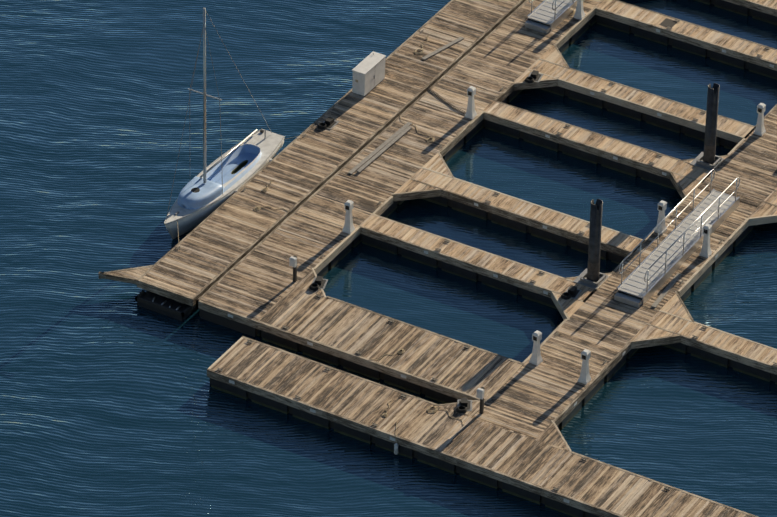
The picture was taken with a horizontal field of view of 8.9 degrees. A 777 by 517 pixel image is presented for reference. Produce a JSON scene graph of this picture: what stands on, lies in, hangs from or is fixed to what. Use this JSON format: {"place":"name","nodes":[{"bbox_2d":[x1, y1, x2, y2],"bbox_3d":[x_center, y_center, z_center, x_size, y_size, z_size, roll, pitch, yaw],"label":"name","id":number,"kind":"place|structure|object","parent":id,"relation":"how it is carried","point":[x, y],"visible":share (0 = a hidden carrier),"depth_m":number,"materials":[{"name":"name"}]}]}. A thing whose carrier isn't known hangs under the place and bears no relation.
{"place":"outdoors","nodes":[
{"label":"outdoors","id":0,"kind":"place"},
{"bbox_2d":[152,297,180,309],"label":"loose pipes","id":1,"kind":"object","parent":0,"point":[165,301],"visible":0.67,"depth_m":173.67,"materials":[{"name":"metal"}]},
{"bbox_2d":[0,0,776,516],"bbox_3d":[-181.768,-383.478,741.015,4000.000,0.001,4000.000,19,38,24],"label":"water","id":2,"kind":"structure","parent":0,"point":[114,402],"depth_m":175.99,"materials":[{"name":"blue liquid"}]},
{"bbox_2d":[164,8,284,239],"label":"sailboat","id":3,"kind":"object","parent":2,"relation":"on","point":[207,191],"visible":0.98,"depth_m":178.46,"materials":[{"name":"white plastic"}]},
{"bbox_2d":[135,0,776,516],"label":"dock floats","id":4,"kind":"object","parent":2,"relation":"on","point":[143,298],"visible":0.23,"depth_m":175.94,"materials":[{"name":"grey"}]},
{"bbox_2d":[98,0,776,516],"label":"dock decks","id":5,"kind":"object","parent":4,"relation":"on","point":[234,254],"visible":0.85,"depth_m":175.63,"materials":[{"name":"brown wood"}]},
{"bbox_2d":[254,206,286,210],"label":"rope coil","id":6,"kind":"object","parent":5,"relation":"on","point":[258,208],"visible":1,"depth_m":178.02,"materials":[{"name":"beige fabric"}]},
{"bbox_2d":[289,255,296,281],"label":"light","id":7,"kind":"object","parent":5,"relation":"on","point":[293,261],"visible":1,"depth_m":173.69,"materials":[{"name":"white paint"}]},
{"bbox_2d":[309,276,327,290],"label":"cleat","id":8,"kind":"object","parent":5,"relation":"on","point":[319,282],"visible":0.98,"depth_m":174.03,"materials":[{"name":"black metal"}]},
{"bbox_2d":[317,117,338,129],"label":"cleat","id":9,"kind":"object","parent":5,"relation":"on","point":[330,123],"visible":1,"depth_m":182.66,"materials":[{"name":"black metal"}]},
{"bbox_2d":[342,200,354,233],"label":"pedestal","id":10,"kind":"object","parent":5,"relation":"on","point":[348,227],"visible":1,"depth_m":176.59,"materials":[{"name":"white paint"}]},
{"bbox_2d":[352,51,385,96],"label":"equipment cabinet","id":11,"kind":"object","parent":5,"relation":"on","point":[368,73],"visible":1,"depth_m":184.36,"materials":[{"name":"white paint"}]},
{"bbox_2d":[369,349,404,359],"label":"rope coil","id":12,"kind":"object","parent":5,"relation":"on","point":[403,351],"visible":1,"depth_m":170.69,"materials":[{"name":"beige fabric"}]},
{"bbox_2d":[394,423,398,454],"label":"fender","id":13,"kind":"object","parent":5,"relation":"hanging from","point":[396,445],"visible":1,"depth_m":166.78,"materials":[{"name":"white paint"}]},
{"bbox_2d":[400,116,434,141],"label":"rope coil","id":14,"kind":"object","parent":5,"relation":"on","point":[433,139],"visible":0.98,"depth_m":182.14,"materials":[{"name":"beige fabric"}]},
{"bbox_2d":[414,33,431,53],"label":"rope coil","id":15,"kind":"object","parent":5,"relation":"on","point":[422,48],"visible":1,"depth_m":187.13,"materials":[{"name":"beige fabric"}]},
{"bbox_2d":[427,406,463,425],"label":"rope coil","id":16,"kind":"object","parent":5,"relation":"on","point":[435,410],"visible":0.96,"depth_m":167.96,"materials":[{"name":"beige fabric"}]},
{"bbox_2d":[427,87,465,113],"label":"power cords","id":17,"kind":"object","parent":5,"relation":"on","point":[445,101],"visible":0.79,"depth_m":184.16,"materials":[{"name":"grey plastic"}]},
{"bbox_2d":[456,398,471,412],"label":"cleat","id":18,"kind":"object","parent":5,"relation":"on","point":[464,405],"visible":1,"depth_m":168.13,"materials":[{"name":"black metal"}]},
{"bbox_2d":[465,86,476,118],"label":"pedestal","id":19,"kind":"object","parent":5,"relation":"on","point":[471,113],"visible":1,"depth_m":183.04,"materials":[{"name":"white paint"}]},
{"bbox_2d":[177,19,776,516],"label":"cleats","id":20,"kind":"object","parent":5,"relation":"on","point":[531,281],"visible":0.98,"depth_m":175.76,"materials":[{"name":"metal"}]},
{"bbox_2d":[476,387,483,413],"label":"light","id":21,"kind":"object","parent":5,"relation":"on","point":[480,393],"visible":1,"depth_m":167.35,"materials":[{"name":"white paint"}]},
{"bbox_2d":[228,29,773,502],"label":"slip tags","id":22,"kind":"object","parent":5,"relation":"attached to","point":[496,275],"visible":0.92,"depth_m":175.01,"materials":[{"name":"white paint"}]},
{"bbox_2d":[348,37,681,307],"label":"loose boards","id":23,"kind":"object","parent":5,"relation":"on","point":[369,159],"visible":1,"depth_m":181.21,"materials":[{"name":"wood"}]},
{"bbox_2d":[525,70,543,82],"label":"cleat","id":24,"kind":"object","parent":5,"relation":"on","point":[534,76],"visible":1,"depth_m":185.58,"materials":[{"name":"black metal"}]},
{"bbox_2d":[529,330,542,365],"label":"pedestal","id":25,"kind":"object","parent":5,"relation":"on","point":[536,359],"visible":1,"depth_m":170.10,"materials":[{"name":"white paint"}]},
{"bbox_2d":[525,0,584,33],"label":"gangway","id":26,"kind":"object","parent":5,"relation":"on","point":[553,14],"visible":1,"depth_m":188.89,"materials":[{"name":"metal"}]},
{"bbox_2d":[561,285,581,299],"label":"cleat","id":27,"kind":"object","parent":5,"relation":"on","point":[572,292],"visible":0.96,"depth_m":173.82,"materials":[{"name":"black metal"}]},
{"bbox_2d":[573,0,584,19],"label":"pedestal","id":28,"kind":"object","parent":5,"relation":"on","point":[579,13],"visible":1,"depth_m":189.14,"materials":[{"name":"white paint"}]},
{"bbox_2d":[578,349,590,383],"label":"pedestal","id":29,"kind":"object","parent":5,"relation":"on","point":[584,377],"visible":1,"depth_m":169.22,"materials":[{"name":"white paint"}]},
{"bbox_2d":[654,200,666,234],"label":"pedestal","id":30,"kind":"object","parent":5,"relation":"on","point":[662,207],"visible":0.9,"depth_m":176.88,"materials":[{"name":"white paint"}]},
{"bbox_2d":[614,169,739,307],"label":"gangway","id":31,"kind":"object","parent":5,"relation":"on","point":[663,261],"visible":1,"depth_m":175.73,"materials":[{"name":"metal"}]},
{"bbox_2d":[699,224,711,257],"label":"pedestal","id":32,"kind":"object","parent":5,"relation":"on","point":[706,251],"visible":1,"depth_m":175.74,"materials":[{"name":"white paint"}]},
{"bbox_2d":[753,103,765,135],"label":"pedestal","id":33,"kind":"object","parent":5,"relation":"on","point":[760,130],"visible":1,"depth_m":182.44,"materials":[{"name":"white paint"}]},
{"bbox_2d":[573,199,608,288],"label":"pile","id":34,"kind":"object","parent":2,"relation":"in","point":[591,275],"visible":0.81,"depth_m":173.86,"materials":[{"name":"metal"}]},
{"bbox_2d":[690,83,723,170],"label":"pile","id":35,"kind":"object","parent":2,"relation":"in","point":[708,159],"visible":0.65,"depth_m":180.27,"materials":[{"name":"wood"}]}
]}

